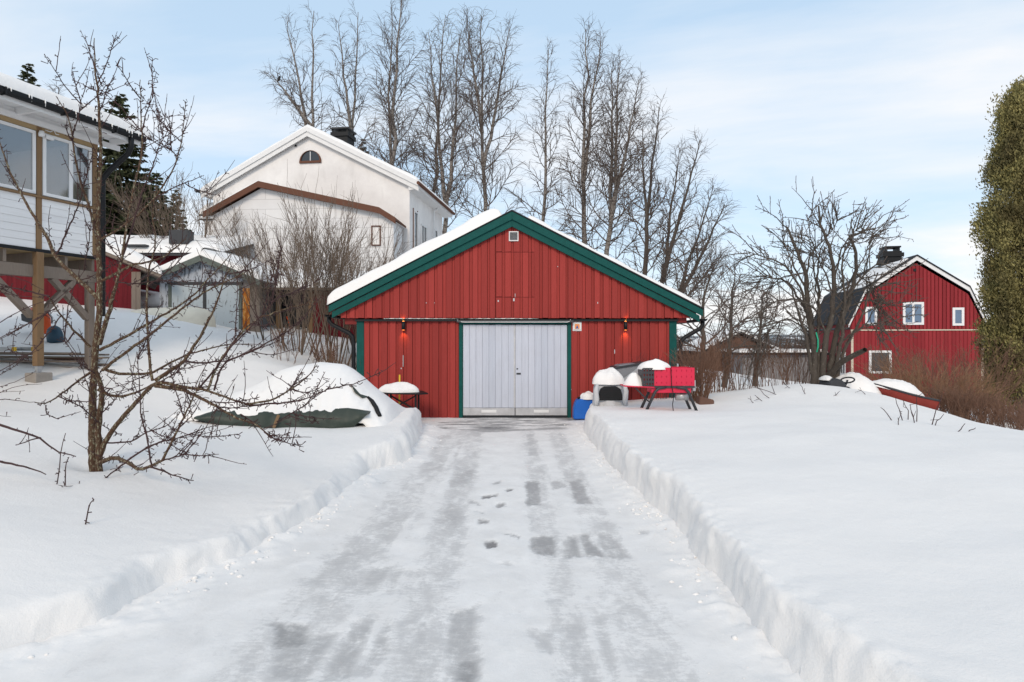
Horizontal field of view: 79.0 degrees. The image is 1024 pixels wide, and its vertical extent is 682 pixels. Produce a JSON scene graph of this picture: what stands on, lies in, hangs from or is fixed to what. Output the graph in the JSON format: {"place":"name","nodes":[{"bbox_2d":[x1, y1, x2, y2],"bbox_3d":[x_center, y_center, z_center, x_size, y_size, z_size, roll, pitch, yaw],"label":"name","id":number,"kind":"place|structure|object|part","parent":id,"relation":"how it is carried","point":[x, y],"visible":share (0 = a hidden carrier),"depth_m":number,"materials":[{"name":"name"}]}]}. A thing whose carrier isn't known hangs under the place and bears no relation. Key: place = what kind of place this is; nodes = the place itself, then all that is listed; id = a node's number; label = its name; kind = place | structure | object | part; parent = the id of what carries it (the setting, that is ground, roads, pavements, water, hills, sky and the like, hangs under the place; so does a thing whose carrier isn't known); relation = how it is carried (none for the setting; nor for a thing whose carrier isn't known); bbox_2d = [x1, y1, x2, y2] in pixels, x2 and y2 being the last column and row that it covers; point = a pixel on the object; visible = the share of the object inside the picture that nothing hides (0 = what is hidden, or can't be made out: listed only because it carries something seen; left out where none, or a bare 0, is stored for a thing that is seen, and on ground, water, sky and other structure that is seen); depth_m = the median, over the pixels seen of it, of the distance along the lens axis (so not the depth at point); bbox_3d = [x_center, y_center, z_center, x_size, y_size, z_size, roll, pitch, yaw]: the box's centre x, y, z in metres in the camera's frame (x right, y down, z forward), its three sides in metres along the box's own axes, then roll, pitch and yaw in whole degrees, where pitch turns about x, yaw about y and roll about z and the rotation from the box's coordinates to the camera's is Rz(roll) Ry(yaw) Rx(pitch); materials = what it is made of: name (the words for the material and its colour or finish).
{"place":"outdoors","nodes":[
{"label":"outdoors","id":0,"kind":"place"},
{"bbox_2d":[0,418,807,681],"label":"driveway","id":1,"kind":"structure","parent":0,"point":[485,549],"depth_m":4.17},
{"bbox_2d":[27,423,758,679],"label":"snow crumbs","id":2,"kind":"object","parent":1,"relation":"on","point":[228,565],"visible":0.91,"depth_m":4.96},
{"bbox_2d":[572,391,592,418],"bbox_3d":[1.586,1.398,13.597,0.501,0.604,0.386,0,0,0],"label":"blue canister","id":3,"kind":"object","parent":1,"relation":"on","point":[582,403],"visible":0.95,"depth_m":13.45,"materials":[{"name":"plastic"}]},
{"bbox_2d":[0,290,1023,681],"bbox_3d":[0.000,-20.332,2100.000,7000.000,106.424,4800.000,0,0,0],"label":"snow ground","id":4,"kind":"structure","parent":0,"point":[846,534],"depth_m":5.44,"materials":[{"name":"snow"}]},
{"bbox_2d":[17,63,40,86],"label":"spruce tree","id":5,"kind":"object","parent":4,"relation":"on","point":[26,75],"visible":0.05,"depth_m":33.94,"materials":[{"name":"green plant"}]},
{"bbox_2d":[21,308,52,333],"bbox_3d":[-10.762,-0.462,14.164,0.788,0.666,0.441,0,0,12],"label":"snow scoop","id":6,"kind":"object","parent":4,"relation":"on","point":[48,322],"visible":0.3,"depth_m":14.01,"materials":[{"name":"orange plastic"}]},
{"bbox_2d":[0,274,75,474],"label":"bare branches","id":7,"kind":"object","parent":4,"relation":"on","point":[26,433],"visible":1,"depth_m":5.67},
{"bbox_2d":[0,360,83,361],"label":"plank","id":8,"kind":"object","parent":4,"relation":"on","point":[44,361],"visible":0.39,"depth_m":11.91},
{"bbox_2d":[0,356,108,358],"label":"plank","id":9,"kind":"object","parent":4,"relation":"on","point":[51,357],"visible":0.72,"depth_m":12.06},
{"bbox_2d":[0,352,79,353],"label":"plank","id":10,"kind":"object","parent":9,"relation":"on","point":[44,352],"visible":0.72,"depth_m":11.91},
{"bbox_2d":[0,354,108,355],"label":"plank","id":11,"kind":"object","parent":9,"relation":"on","point":[57,354],"visible":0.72,"depth_m":12.29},
{"bbox_2d":[0,347,31,350],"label":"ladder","id":12,"kind":"object","parent":11,"relation":"on","point":[18,348],"visible":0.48,"depth_m":12.21,"materials":[{"name":"silver metal"}]},
{"bbox_2d":[46,326,63,342],"bbox_3d":[-10.022,-0.146,13.600,0.340,0.385,0.272,-8,0,0],"label":"blue bag","id":13,"kind":"object","parent":4,"relation":"on","point":[54,335],"visible":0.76,"depth_m":13.50,"materials":[{"name":"fabric"}]},
{"bbox_2d":[43,79,69,96],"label":"sapling","id":14,"kind":"object","parent":4,"relation":"on","point":[53,89],"visible":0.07,"depth_m":32.94,"materials":[{"name":"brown plant"}]},
{"bbox_2d":[55,433,65,483],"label":"snow twig","id":15,"kind":"object","parent":4,"relation":"on","point":[60,461],"visible":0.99,"depth_m":5.62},
{"bbox_2d":[63,457,68,485],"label":"snow twig","id":16,"kind":"object","parent":4,"relation":"on","point":[65,470],"visible":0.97,"depth_m":5.61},
{"bbox_2d":[0,72,152,382],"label":"veranda house","id":17,"kind":"structure","parent":4,"relation":"on","point":[33,131],"depth_m":11.26,"materials":[{"name":"white"}]},
{"bbox_2d":[0,120,35,193],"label":"window","id":18,"kind":"structure","parent":17,"relation":"in","point":[33,133],"depth_m":10.88,"materials":[{"name":"white paint"}]},
{"bbox_2d":[42,133,71,200],"bbox_3d":[-8.260,-3.145,11.272,0.040,1.110,0.520,0,0,19],"label":"window","id":19,"kind":"structure","parent":17,"relation":"in","point":[69,198],"depth_m":11.27,"materials":[{"name":"white paint"}]},
{"bbox_2d":[69,143,91,205],"bbox_3d":[-8.139,-3.145,11.706,0.040,1.110,0.420,0,0,19],"label":"window","id":20,"kind":"structure","parent":17,"relation":"in","point":[78,145],"depth_m":11.85,"materials":[{"name":"white paint"}]},
{"bbox_2d":[0,240,162,309],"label":"red shed","id":21,"kind":"structure","parent":4,"relation":"on","point":[128,297],"depth_m":19.23,"materials":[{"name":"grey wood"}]},
{"bbox_2d":[84,498,93,524],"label":"snow twig","id":22,"kind":"object","parent":4,"relation":"on","point":[88,512],"visible":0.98,"depth_m":4.71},
{"bbox_2d":[97,94,172,235],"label":"spruce tree","id":23,"kind":"object","parent":4,"relation":"on","point":[126,173],"visible":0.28,"depth_m":29.68,"materials":[{"name":"green plant"}]},
{"bbox_2d":[148,170,172,235],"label":"spruce tree","id":24,"kind":"object","parent":4,"relation":"on","point":[154,175],"visible":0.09,"depth_m":35.98,"materials":[{"name":"green plant"}]},
{"bbox_2d":[130,307,215,326],"bbox_3d":[-10.270,-0.623,18.600,2.620,0.787,1.100,0,0,0],"label":"cream hull","id":25,"kind":"object","parent":4,"relation":"on","point":[197,315],"visible":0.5,"depth_m":18.20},
{"bbox_2d":[164,190,191,230],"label":"spruce tree","id":26,"kind":"object","parent":4,"relation":"on","point":[174,221],"visible":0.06,"depth_m":41.85,"materials":[{"name":"green plant"}]},
{"bbox_2d":[106,165,253,252],"bbox_3d":[-13.593,-5.017,26.217,6.840,5.002,5.144,0,0,-17],"label":"bare bush","id":27,"kind":"object","parent":4,"relation":"on","point":[181,220],"visible":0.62,"depth_m":25.16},
{"bbox_2d":[106,230,253,291],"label":"back outbuilding","id":28,"kind":"structure","parent":4,"relation":"on","point":[141,244],"depth_m":23.80,"materials":[{"name":"grey metal"}]},
{"bbox_2d":[0,29,395,486],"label":"apple tree","id":29,"kind":"object","parent":4,"relation":"on","point":[96,449],"visible":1,"depth_m":6.25,"materials":[{"name":"brown plant"}]},
{"bbox_2d":[141,247,285,331],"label":"weathered shed","id":30,"kind":"structure","parent":4,"relation":"on","point":[176,295],"depth_m":19.95,"materials":[{"name":"wood"}]},
{"bbox_2d":[172,285,202,307],"bbox_3d":[-10.432,-0.940,19.976,1.023,1.720,0.041,0,0,0],"label":"window","id":31,"kind":"structure","parent":30,"relation":"in","point":[180,294],"depth_m":19.96,"materials":[{"name":"metal"}]},
{"bbox_2d":[206,285,238,328],"bbox_3d":[-9.312,-0.940,19.976,1.063,1.720,0.041,0,0,0],"label":"door","id":32,"kind":"structure","parent":30,"relation":"in","point":[223,315],"depth_m":19.96,"materials":[{"name":"metal"}]},
{"bbox_2d":[188,206,331,344],"bbox_3d":[-7.106,-1.851,17.991,3.224,4.021,3.526,0,0,34],"label":"lilac bush","id":33,"kind":"object","parent":4,"relation":"on","point":[262,335],"visible":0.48,"depth_m":18.00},
{"bbox_2d":[272,414,279,427],"bbox_3d":[-3.663,1.248,9.640,0.114,0.211,0.039,0,0,-33],"label":"wooden lath","id":34,"kind":"object","parent":4,"relation":"on","point":[276,419],"visible":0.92,"depth_m":9.63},
{"bbox_2d":[282,308,285,327],"bbox_3d":[-7.805,-0.455,21.350,0.100,1.360,0.500,0,0,-32],"label":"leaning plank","id":35,"kind":"object","parent":4,"relation":"on","point":[283,314],"visible":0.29,"depth_m":21.44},
{"bbox_2d":[165,362,405,427],"bbox_3d":[-3.700,1.027,10.737,3.600,1.333,2.125,0,0,0],"label":"covered vehicle","id":36,"kind":"object","parent":4,"relation":"on","point":[366,403],"visible":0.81,"depth_m":9.96,"materials":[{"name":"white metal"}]},
{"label":"side window","id":37,"kind":"part","parent":36,"relation":"part of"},
{"bbox_2d":[270,325,309,362],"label":"scrub","id":38,"kind":"object","parent":4,"relation":"on","point":[276,344],"visible":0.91,"depth_m":14.92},
{"bbox_2d":[205,175,387,356],"bbox_3d":[-5.766,-2.069,17.139,4.882,5.108,4.700,0,0,-28],"label":"lilac bush","id":39,"kind":"object","parent":4,"relation":"on","point":[304,279],"visible":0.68,"depth_m":16.89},
{"bbox_2d":[193,164,405,365],"bbox_3d":[-5.038,-1.815,16.209,4.544,5.132,4.413,0,0,0],"label":"lilac bush","id":40,"kind":"object","parent":4,"relation":"on","point":[316,287],"visible":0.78,"depth_m":16.10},
{"bbox_2d":[259,3,355,131],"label":"birch tree","id":41,"kind":"object","parent":4,"relation":"on","point":[302,112],"visible":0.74,"depth_m":41.92,"materials":[{"name":"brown plant"}]},
{"bbox_2d":[261,270,367,337],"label":"open shed","id":42,"kind":"structure","parent":4,"relation":"on","point":[311,324],"depth_m":20.98,"materials":[{"name":"brown wood"}]},
{"bbox_2d":[314,291,355,337],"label":"shrub","id":43,"kind":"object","parent":42,"relation":"in","point":[341,323],"depth_m":20.98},
{"bbox_2d":[304,331,340,362],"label":"scrub","id":44,"kind":"object","parent":4,"relation":"on","point":[326,346],"visible":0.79,"depth_m":14.62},
{"bbox_2d":[196,124,454,271],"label":"white house","id":45,"kind":"structure","parent":4,"relation":"on","point":[414,209],"depth_m":28.14,"materials":[{"name":"paint"}]},
{"bbox_2d":[199,202,212,234],"bbox_3d":[-14.134,-4.672,30.474,1.600,4.384,1.630,0,0,8],"label":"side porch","id":46,"kind":"object","parent":45,"relation":"attached to","point":[205,206],"visible":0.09,"depth_m":29.85,"materials":[{"name":"white wood"}]},
{"bbox_2d":[299,150,321,163],"bbox_3d":[-9.299,-8.498,28.621,1.060,0.577,0.069,0,0,8],"label":"attic window","id":47,"kind":"structure","parent":45,"relation":"in","point":[310,156],"depth_m":28.62,"materials":[{"name":"grey glass"}]},
{"bbox_2d":[371,225,380,245],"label":"window","id":48,"kind":"structure","parent":45,"relation":"in","point":[373,227],"depth_m":26.26,"materials":[{"name":"glass"}]},
{"bbox_2d":[414,210,417,246],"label":"window","id":49,"kind":"structure","parent":45,"relation":"in","point":[415,212],"depth_m":28.86,"materials":[{"name":"glass"}]},
{"bbox_2d":[421,223,426,243],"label":"window","id":50,"kind":"structure","parent":45,"relation":"in","point":[423,228],"depth_m":30.14,"materials":[{"name":"glass"}]},
{"bbox_2d":[321,340,356,370],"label":"scrub","id":51,"kind":"object","parent":4,"relation":"on","point":[334,356],"visible":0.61,"depth_m":14.22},
{"bbox_2d":[318,1,380,157],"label":"birch tree","id":52,"kind":"object","parent":4,"relation":"on","point":[349,111],"visible":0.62,"depth_m":43.82,"materials":[{"name":"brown plant"}]},
{"bbox_2d":[300,221,424,352],"bbox_3d":[-4.391,-1.587,18.296,3.946,4.371,4.194,0,0,0],"label":"lilac bush","id":53,"kind":"object","parent":4,"relation":"on","point":[394,248],"visible":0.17,"depth_m":17.84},
{"bbox_2d":[353,0,439,194],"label":"birch tree","id":54,"kind":"object","parent":4,"relation":"on","point":[391,122],"visible":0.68,"depth_m":39.74,"materials":[{"name":"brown plant"}]},
{"bbox_2d":[379,382,427,410],"bbox_3d":[-2.302,1.423,13.200,1.079,1.115,0.600,0,0,0],"label":"garden table","id":55,"kind":"object","parent":4,"relation":"on","point":[405,388],"visible":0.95,"depth_m":13.04,"materials":[{"name":"black metal"}]},
{"bbox_2d":[385,8,472,228],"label":"birch tree","id":56,"kind":"object","parent":4,"relation":"on","point":[439,83],"visible":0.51,"depth_m":41.99,"materials":[{"name":"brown plant"}]},
{"bbox_2d":[398,23,491,233],"bbox_3d":[-4.416,-11.661,40.103,6.682,18.767,7.488,0,0,0],"label":"birch tree","id":57,"kind":"object","parent":4,"relation":"on","point":[453,145],"visible":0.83,"depth_m":39.68,"materials":[{"name":"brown plant"}]},
{"bbox_2d":[429,2,532,219],"bbox_3d":[-1.803,-11.143,38.837,6.394,19.738,7.136,0,0,0],"label":"birch tree","id":58,"kind":"object","parent":4,"relation":"on","point":[484,167],"visible":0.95,"depth_m":38.91,"materials":[{"name":"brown plant"}]},
{"bbox_2d":[324,209,706,417],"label":"garage","id":59,"kind":"structure","parent":4,"relation":"on","point":[489,307],"depth_m":14.03,"materials":[{"name":"red wood"}]},
{"bbox_2d":[463,325,514,414],"bbox_3d":[-0.523,0.658,14.066,1.170,2.054,0.045,0,0,0],"label":"door","id":60,"kind":"structure","parent":59,"relation":"in","point":[498,340],"depth_m":14.06,"materials":[{"name":"paint"}]},
{"bbox_2d":[515,325,566,414],"bbox_3d":[0.663,0.659,14.062,1.170,2.052,0.051,0,0,0],"label":"door","id":61,"kind":"structure","parent":59,"relation":"in","point":[541,350],"depth_m":14.06,"materials":[{"name":"paint"}]},
{"bbox_2d":[573,322,581,330],"bbox_3d":[1.475,-0.330,14.058,0.200,0.210,0.028,0,0,0],"label":"wall sign","id":62,"kind":"object","parent":59,"relation":"attached to","point":[577,326],"visible":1,"depth_m":14.05,"materials":[{"name":"white paint"}]},
{"bbox_2d":[497,37,587,234],"bbox_3d":[1.287,-10.524,39.365,5.526,18.504,6.482,0,0,29],"label":"birch tree","id":63,"kind":"object","parent":4,"relation":"on","point":[544,207],"visible":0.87,"depth_m":39.96,"materials":[{"name":"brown plant"}]},
{"bbox_2d":[545,12,630,256],"bbox_3d":[4.360,-10.068,38.441,5.996,19.612,6.029,0,0,27],"label":"birch tree","id":64,"kind":"object","parent":4,"relation":"on","point":[586,137],"visible":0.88,"depth_m":37.80,"materials":[{"name":"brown plant"}]},
{"bbox_2d":[540,44,664,258],"bbox_3d":[5.275,-9.067,36.897,7.820,17.610,5.827,0,0,0],"label":"birch tree","id":65,"kind":"object","parent":4,"relation":"on","point":[615,179],"visible":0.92,"depth_m":36.69,"materials":[{"name":"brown plant"}]},
{"bbox_2d":[592,367,627,405],"bbox_3d":[1.975,0.980,12.670,0.695,0.880,0.671,0,0,0],"label":"covered grill","id":66,"kind":"object","parent":4,"relation":"on","point":[609,389],"visible":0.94,"depth_m":12.43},
{"bbox_2d":[610,361,642,380],"bbox_3d":[2.463,0.712,13.160,0.685,0.552,0.640,0,0,0],"label":"grey tub","id":67,"kind":"object","parent":66,"relation":"on","point":[624,370],"visible":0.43,"depth_m":12.90,"materials":[{"name":"plastic"}]},
{"bbox_2d":[602,92,699,281],"bbox_3d":[7.732,-6.560,33.756,5.113,14.610,5.359,0,0,29],"label":"leaning tree","id":68,"kind":"object","parent":4,"relation":"on","point":[647,206],"visible":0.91,"depth_m":33.75,"materials":[{"name":"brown plant"}]},
{"bbox_2d":[620,359,697,410],"bbox_3d":[2.707,0.839,11.464,1.353,1.024,0.564,0,0,0],"label":"garden bench","id":69,"kind":"object","parent":4,"relation":"on","point":[665,377],"visible":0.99,"depth_m":11.28,"materials":[{"name":"red wood"}]},
{"bbox_2d":[632,350,687,400],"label":"scrub","id":70,"kind":"object","parent":4,"relation":"on","point":[671,394],"visible":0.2,"depth_m":13.52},
{"bbox_2d":[623,128,715,286],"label":"leaning tree","id":71,"kind":"object","parent":4,"relation":"on","point":[682,208],"visible":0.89,"depth_m":33.06,"materials":[{"name":"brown plant"}]},
{"bbox_2d":[648,175,739,303],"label":"leaning tree","id":72,"kind":"object","parent":4,"relation":"on","point":[694,248],"visible":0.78,"depth_m":31.64,"materials":[{"name":"brown plant"}]},
{"bbox_2d":[677,331,725,391],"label":"hedge shrub","id":73,"kind":"object","parent":4,"relation":"on","point":[693,352],"visible":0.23,"depth_m":15.40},
{"bbox_2d":[665,336,743,401],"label":"broom shrub","id":74,"kind":"object","parent":4,"relation":"on","point":[700,379],"visible":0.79,"depth_m":12.58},
{"bbox_2d":[695,396,713,404],"bbox_3d":[3.821,1.308,12.350,0.318,0.425,0.300,0,0,0],"label":"brown box","id":75,"kind":"object","parent":4,"relation":"on","point":[700,400],"visible":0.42,"depth_m":12.20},
{"bbox_2d":[683,331,736,392],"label":"hedge shrub","id":76,"kind":"object","parent":4,"relation":"on","point":[710,341],"visible":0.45,"depth_m":15.54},
{"bbox_2d":[670,244,771,385],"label":"orchard tree","id":77,"kind":"object","parent":4,"relation":"on","point":[702,333],"visible":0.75,"depth_m":23.99,"materials":[{"name":"brown plant"}]},
{"bbox_2d":[700,331,752,392],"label":"hedge shrub","id":78,"kind":"object","parent":4,"relation":"on","point":[724,374],"visible":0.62,"depth_m":15.56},
{"bbox_2d":[677,329,775,370],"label":"brown house","id":79,"kind":"structure","parent":4,"relation":"on","point":[727,332],"depth_m":46.00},
{"bbox_2d":[679,249,795,387],"bbox_3d":[9.913,-0.794,27.246,4.609,6.666,5.164,0,0,0],"label":"orchard tree","id":80,"kind":"object","parent":4,"relation":"on","point":[731,334],"visible":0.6,"depth_m":26.89,"materials":[{"name":"brown plant"}]},
{"bbox_2d":[718,333,782,389],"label":"hedge shrub","id":81,"kind":"object","parent":4,"relation":"on","point":[748,365],"visible":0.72,"depth_m":15.38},
{"bbox_2d":[707,274,815,385],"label":"orchard tree","id":82,"kind":"object","parent":4,"relation":"on","point":[770,296],"visible":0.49,"depth_m":29.87,"materials":[{"name":"brown plant"}]},
{"bbox_2d":[738,338,799,387],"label":"hedge shrub","id":83,"kind":"object","parent":4,"relation":"on","point":[768,361],"visible":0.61,"depth_m":15.17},
{"bbox_2d":[721,348,828,382],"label":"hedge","id":84,"kind":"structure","parent":4,"relation":"on","point":[776,371],"depth_m":42.00,"materials":[{"name":"brown plant"}]},
{"bbox_2d":[771,333,808,384],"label":"hedge shrub","id":85,"kind":"object","parent":4,"relation":"on","point":[786,367],"visible":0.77,"depth_m":15.02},
{"bbox_2d":[785,337,828,383],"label":"hedge shrub","id":86,"kind":"object","parent":4,"relation":"on","point":[802,372],"visible":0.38,"depth_m":15.34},
{"bbox_2d":[708,176,927,389],"bbox_3d":[7.314,-1.310,14.264,6.036,5.276,3.133,0,0,0],"label":"old fruit tree","id":87,"kind":"object","parent":4,"relation":"on","point":[817,362],"visible":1,"depth_m":14.20,"materials":[{"name":"brown plant"}]},
{"bbox_2d":[815,332,818,351],"bbox_3d":[6.808,0.028,13.850,0.073,0.451,0.032,0,0,0],"label":"green rope","id":88,"kind":"object","parent":87,"relation":"hanging from","point":[817,342],"visible":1,"depth_m":13.84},
{"bbox_2d":[819,375,854,387],"bbox_3d":[7.118,0.969,13.600,0.676,0.422,0.600,0,0,0],"label":"ride on machine","id":89,"kind":"object","parent":4,"relation":"on","point":[827,380],"visible":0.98,"depth_m":13.42,"materials":[{"name":"grey metal"}]},
{"bbox_2d":[677,315,1017,409],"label":"wood","id":90,"kind":"object","parent":4,"relation":"on","point":[802,341],"visible":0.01,"depth_m":63.52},
{"bbox_2d":[837,372,881,394],"bbox_3d":[7.708,0.952,14.095,1.239,0.497,0.998,0,0,0],"label":"snow mound","id":91,"kind":"object","parent":4,"relation":"on","point":[863,383],"visible":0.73,"depth_m":13.78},
{"bbox_2d":[813,246,985,396],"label":"gambrel house","id":92,"kind":"structure","parent":4,"relation":"on","point":[948,301],"depth_m":38.32,"materials":[{"name":"red wood"}]},
{"bbox_2d":[840,352,845,373],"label":"window","id":93,"kind":"structure","parent":92,"relation":"in","point":[843,367],"depth_m":40.28,"materials":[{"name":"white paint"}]},
{"bbox_2d":[865,307,876,324],"bbox_3d":[22.408,-1.565,38.721,0.680,1.130,0.048,0,0,10],"label":"window","id":94,"kind":"structure","parent":92,"relation":"in","point":[867,315],"depth_m":38.73,"materials":[{"name":"white paint"}]},
{"bbox_2d":[869,350,891,373],"bbox_3d":[22.936,1.305,38.659,1.300,1.430,0.048,0,0,10],"label":"window","id":95,"kind":"structure","parent":92,"relation":"in","point":[886,353],"depth_m":38.68,"materials":[{"name":"white paint"}]},
{"bbox_2d":[903,302,923,324],"bbox_3d":[24.772,-1.700,38.304,1.180,1.400,0.048,0,0,10],"label":"window","id":96,"kind":"structure","parent":92,"relation":"in","point":[920,319],"depth_m":38.29,"materials":[{"name":"white paint"}]},
{"bbox_2d":[952,308,963,325],"bbox_3d":[27.234,-1.490,37.870,0.640,1.100,0.048,0,0,10],"label":"window","id":97,"kind":"structure","parent":92,"relation":"in","point":[957,313],"depth_m":37.87,"materials":[{"name":"white paint"}]},
{"bbox_2d":[873,378,939,409],"bbox_3d":[8.667,1.228,13.982,1.437,0.765,0.837,0,0,8],"label":"red boat","id":98,"kind":"object","parent":4,"relation":"on","point":[902,390],"visible":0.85,"depth_m":13.66,"materials":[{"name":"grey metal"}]},
{"bbox_2d":[845,342,991,393],"bbox_3d":[12.677,1.209,19.896,3.831,2.678,4.228,0,0,-40],"label":"thicket","id":99,"kind":"object","parent":4,"relation":"on","point":[880,364],"visible":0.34,"depth_m":19.74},
{"bbox_2d":[854,348,1014,420],"bbox_3d":[10.999,1.169,16.210,3.703,2.253,2.871,0,0,0],"label":"thicket","id":100,"kind":"object","parent":4,"relation":"on","point":[916,383],"visible":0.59,"depth_m":16.04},
{"bbox_2d":[932,395,941,424],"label":"snow twig","id":101,"kind":"object","parent":4,"relation":"on","point":[935,410],"visible":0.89,"depth_m":9.04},
{"bbox_2d":[862,332,1023,425],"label":"thicket","id":102,"kind":"object","parent":4,"relation":"on","point":[997,367],"visible":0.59,"depth_m":18.59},
{"bbox_2d":[919,351,1016,422],"bbox_3d":[16.392,1.573,21.687,5.257,2.629,4.309,0,0,0],"label":"thicket","id":103,"kind":"object","parent":4,"relation":"on","point":[955,374],"visible":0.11,"depth_m":21.77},
{"bbox_2d":[920,381,1021,425],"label":"thicket","id":104,"kind":"object","parent":4,"relation":"on","point":[946,401],"visible":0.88,"depth_m":13.74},
{"bbox_2d":[930,381,1023,429],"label":"thicket","id":105,"kind":"object","parent":4,"relation":"on","point":[958,395],"visible":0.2,"depth_m":14.95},
{"bbox_2d":[958,391,1023,430],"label":"thicket","id":106,"kind":"object","parent":4,"relation":"on","point":[1017,419],"visible":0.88,"depth_m":13.18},
{"bbox_2d":[968,75,1023,421],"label":"thuja tree","id":107,"kind":"object","parent":4,"relation":"on","point":[999,225],"visible":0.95,"depth_m":19.35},
{"bbox_2d":[0,0,1023,335],"label":"sky","id":108,"kind":"structure","parent":0,"point":[887,101],"materials":[{"name":"blue"}]},
{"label":"plank","id":109,"kind":"object","parent":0,"visible":0},
{"bbox_2d":[63,363,107,365],"bbox_3d":[-9.650,0.450,12.250,3.300,0.066,0.140,0,0,-1],"label":"plank","id":110,"kind":"object","parent":109,"relation":"on","point":[102,364],"visible":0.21,"depth_m":12.21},
{"bbox_2d":[44,358,99,359],"bbox_3d":[-9.750,0.360,12.400,3.000,0.048,0.120,0,0,-2],"label":"plank","id":111,"kind":"object","parent":110,"relation":"on","point":[65,358],"visible":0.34,"depth_m":12.37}
]}

